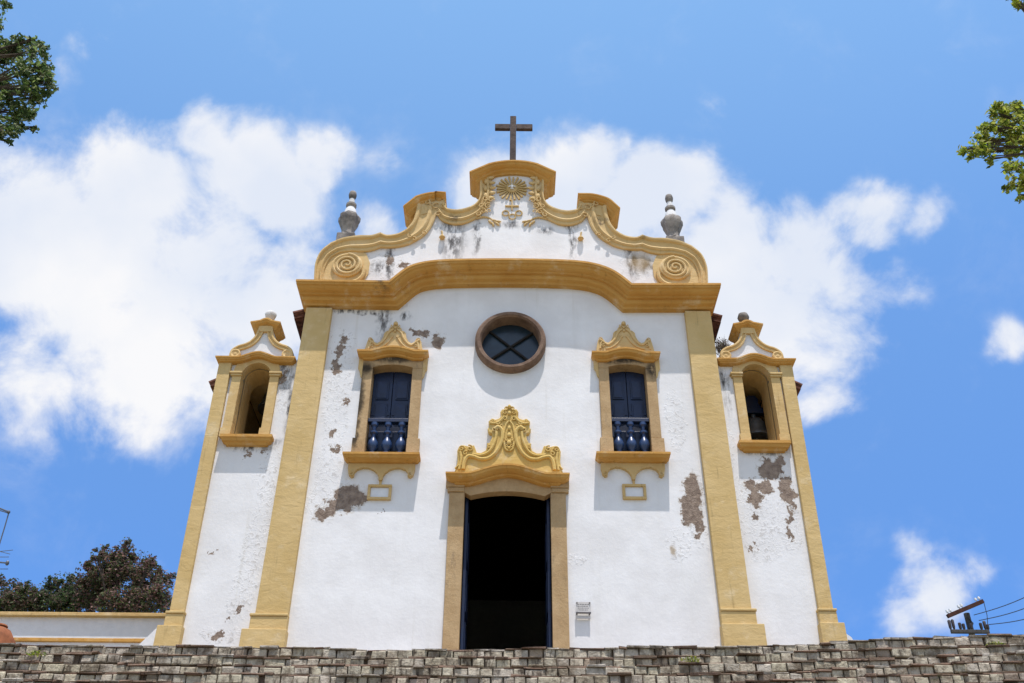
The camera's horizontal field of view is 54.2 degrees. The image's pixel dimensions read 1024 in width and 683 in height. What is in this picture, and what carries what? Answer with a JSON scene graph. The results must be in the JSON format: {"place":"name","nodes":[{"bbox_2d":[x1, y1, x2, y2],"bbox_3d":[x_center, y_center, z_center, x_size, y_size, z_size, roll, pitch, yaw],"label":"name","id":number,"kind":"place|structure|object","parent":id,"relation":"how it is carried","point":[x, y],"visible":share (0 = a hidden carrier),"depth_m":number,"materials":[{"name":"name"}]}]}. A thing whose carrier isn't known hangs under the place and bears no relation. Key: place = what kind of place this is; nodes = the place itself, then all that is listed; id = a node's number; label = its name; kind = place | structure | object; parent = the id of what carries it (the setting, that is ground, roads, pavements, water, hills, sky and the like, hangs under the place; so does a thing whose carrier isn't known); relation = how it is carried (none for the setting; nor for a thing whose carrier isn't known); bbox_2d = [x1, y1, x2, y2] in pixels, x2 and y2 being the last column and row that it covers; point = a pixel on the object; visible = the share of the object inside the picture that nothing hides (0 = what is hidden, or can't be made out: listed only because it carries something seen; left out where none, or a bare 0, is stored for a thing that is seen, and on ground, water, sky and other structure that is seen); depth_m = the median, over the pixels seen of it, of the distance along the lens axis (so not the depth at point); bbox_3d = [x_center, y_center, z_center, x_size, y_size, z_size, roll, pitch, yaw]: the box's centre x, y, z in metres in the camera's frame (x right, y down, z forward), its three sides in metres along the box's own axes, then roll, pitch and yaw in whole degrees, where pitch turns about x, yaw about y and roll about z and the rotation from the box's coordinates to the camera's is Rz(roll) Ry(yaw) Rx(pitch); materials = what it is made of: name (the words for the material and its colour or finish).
{"place":"outdoors","nodes":[
{"label":"outdoors","id":0,"kind":"place"},
{"bbox_2d":[0,623,15,643],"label":"clay jar","id":1,"kind":"object","parent":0,"point":[6,635],"visible":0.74,"depth_m":18.61,"materials":[{"name":"ceramic"}]},
{"bbox_2d":[0,0,1023,639],"label":"sky","id":2,"kind":"structure","parent":0,"point":[190,162],"materials":[{"name":"blue"}]},
{"bbox_3d":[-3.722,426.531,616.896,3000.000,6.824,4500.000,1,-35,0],"label":"ground","id":3,"kind":"structure","parent":0,"visible":0},
{"bbox_2d":[0,508,10,565],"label":"tv antenna","id":4,"kind":"object","parent":3,"relation":"on","point":[6,563],"visible":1,"depth_m":26.75,"materials":[{"name":"metal"}]},
{"bbox_2d":[0,574,49,611],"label":"tree","id":5,"kind":"object","parent":3,"relation":"on","point":[19,598],"visible":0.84,"depth_m":29.32,"materials":[{"name":"green plant"}]},
{"bbox_2d":[0,0,58,146],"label":"overhanging tree","id":6,"kind":"object","parent":3,"relation":"on","point":[12,51],"visible":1,"depth_m":10.42,"materials":[{"name":"green plant"}]},
{"bbox_2d":[31,571,87,611],"bbox_3d":[-13.937,10.153,29.573,1.848,7.054,2.238,17,-38,-22],"label":"tree","id":7,"kind":"object","parent":3,"relation":"on","point":[59,599],"visible":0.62,"depth_m":30.54,"materials":[{"name":"green plant"}]},
{"bbox_2d":[14,637,143,646],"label":"parapet wall","id":8,"kind":"structure","parent":3,"relation":"on","point":[117,642],"depth_m":19.73,"materials":[{"name":"paint"}]},
{"bbox_2d":[0,612,165,638],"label":"courtyard wall","id":9,"kind":"structure","parent":3,"relation":"on","point":[77,625],"depth_m":21.32,"materials":[{"name":"paint"}]},
{"bbox_2d":[70,537,176,612],"bbox_3d":[-11.624,9.338,28.819,3.499,7.566,2.740,1,-35,0],"label":"tree","id":10,"kind":"object","parent":3,"relation":"on","point":[100,587],"visible":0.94,"depth_m":29.89,"materials":[{"name":"green plant"}]},
{"bbox_2d":[153,116,847,650],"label":"church","id":11,"kind":"structure","parent":3,"relation":"on","point":[507,410],"depth_m":20.53,"materials":[{"name":"paint"}]},
{"bbox_2d":[139,628,156,645],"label":"buttress","id":12,"kind":"structure","parent":11,"relation":"attached to","point":[148,640],"depth_m":18.42,"materials":[{"name":"white paint"}]},
{"bbox_2d":[257,392,266,414],"bbox_3d":[-5.366,1.118,22.694,0.761,1.120,0.656,-24,-42,31],"label":"bell","id":13,"kind":"object","parent":11,"relation":"hanging from","point":[261,407],"visible":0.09,"depth_m":22.33,"materials":[{"name":"brown metal"}]},
{"bbox_2d":[342,321,428,500],"bbox_3d":[-2.594,1.372,20.921,1.569,4.264,0.590,1,-35,0],"label":"window","id":14,"kind":"structure","parent":11,"relation":"in","point":[393,442],"depth_m":21.03,"materials":[{"name":"stone"}]},
{"bbox_2d":[475,312,545,373],"bbox_3d":[-0.033,0.071,21.901,1.552,1.552,0.450,1,-35,0],"label":"round window","id":15,"kind":"structure","parent":11,"relation":"in","point":[505,342],"depth_m":21.99,"materials":[{"name":"brown stone"}]},
{"bbox_2d":[576,602,590,618],"bbox_3d":[1.314,4.955,18.412,0.274,0.300,0.120,1,-35,0],"label":"wall sign","id":16,"kind":"object","parent":11,"relation":"attached to","point":[583,607],"visible":1,"depth_m":18.38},
{"bbox_2d":[591,321,670,499],"bbox_3d":[2.440,1.368,20.954,1.486,4.264,0.590,1,-35,0],"label":"window","id":17,"kind":"structure","parent":11,"relation":"in","point":[626,444],"depth_m":21.06,"materials":[{"name":"stone"}]},
{"bbox_2d":[715,336,729,354],"bbox_3d":[4.641,0.073,22.238,0.601,0.486,0.405,7,-35,-10],"label":"weed tuft","id":18,"kind":"object","parent":11,"relation":"on","point":[720,346],"visible":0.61,"depth_m":22.16,"materials":[{"name":"grey plant"}]},
{"bbox_2d":[745,395,767,439],"bbox_3d":[5.356,1.714,22.163,0.761,1.120,0.656,25,-42,-31],"label":"bell","id":19,"kind":"object","parent":11,"relation":"hanging from","point":[757,425],"visible":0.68,"depth_m":21.92,"materials":[{"name":"brown metal"}]},
{"bbox_2d":[0,633,1023,682],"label":"stone wall","id":20,"kind":"structure","parent":3,"relation":"on","point":[960,659],"depth_m":16.05,"materials":[{"name":"grey stone"}]},
{"bbox_2d":[26,650,45,656],"bbox_3d":[-7.733,5.077,16.279,0.339,0.160,0.143,1,-35,0],"label":"weed","id":21,"kind":"object","parent":20,"relation":"on","point":[36,652],"visible":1,"depth_m":16.25,"materials":[{"name":"green plant"}]},
{"bbox_2d":[681,655,699,661],"bbox_3d":[2.867,5.113,16.074,0.316,0.176,0.142,1,-35,0],"label":"weed","id":22,"kind":"object","parent":20,"relation":"on","point":[695,657],"visible":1,"depth_m":16.07,"materials":[{"name":"green plant"}]},
{"bbox_2d":[985,641,1003,645],"bbox_3d":[8.008,5.007,16.546,0.357,0.159,0.136,1,-35,0],"label":"weed","id":23,"kind":"object","parent":20,"relation":"on","point":[995,642],"visible":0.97,"depth_m":16.54,"materials":[{"name":"green plant"}]},
{"bbox_2d":[945,596,989,634],"bbox_3d":[15.736,12.313,32.851,1.453,8.054,0.412,1,-35,0],"label":"utility pole","id":24,"kind":"object","parent":3,"relation":"on","point":[970,630],"visible":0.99,"depth_m":34.49,"materials":[{"name":"brown wood"}]},
{"bbox_2d":[989,619,1023,624],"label":"power line","id":25,"kind":"object","parent":24,"relation":"attached to","point":[1006,622],"visible":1,"depth_m":32.14,"materials":[{"name":"metal"}]},
{"bbox_2d":[956,0,1023,203],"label":"overhanging tree","id":26,"kind":"object","parent":3,"relation":"on","point":[1009,130],"visible":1,"depth_m":10.15,"materials":[{"name":"green plant"}]},
{"bbox_3d":[13.939,6.677,22.357,0.340,5.307,0.340,1,-35,0],"label":"utility pole","id":27,"kind":"object","parent":3,"relation":"on","visible":0},
{"bbox_2d":[974,597,1023,614],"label":"power line","id":28,"kind":"object","parent":27,"relation":"attached to","point":[999,607],"visible":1,"depth_m":31.80,"materials":[{"name":"metal"}]},
{"bbox_2d":[979,608,1023,620],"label":"power line","id":29,"kind":"object","parent":27,"relation":"attached to","point":[1002,615],"visible":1,"depth_m":31.84,"materials":[{"name":"metal"}]}
]}

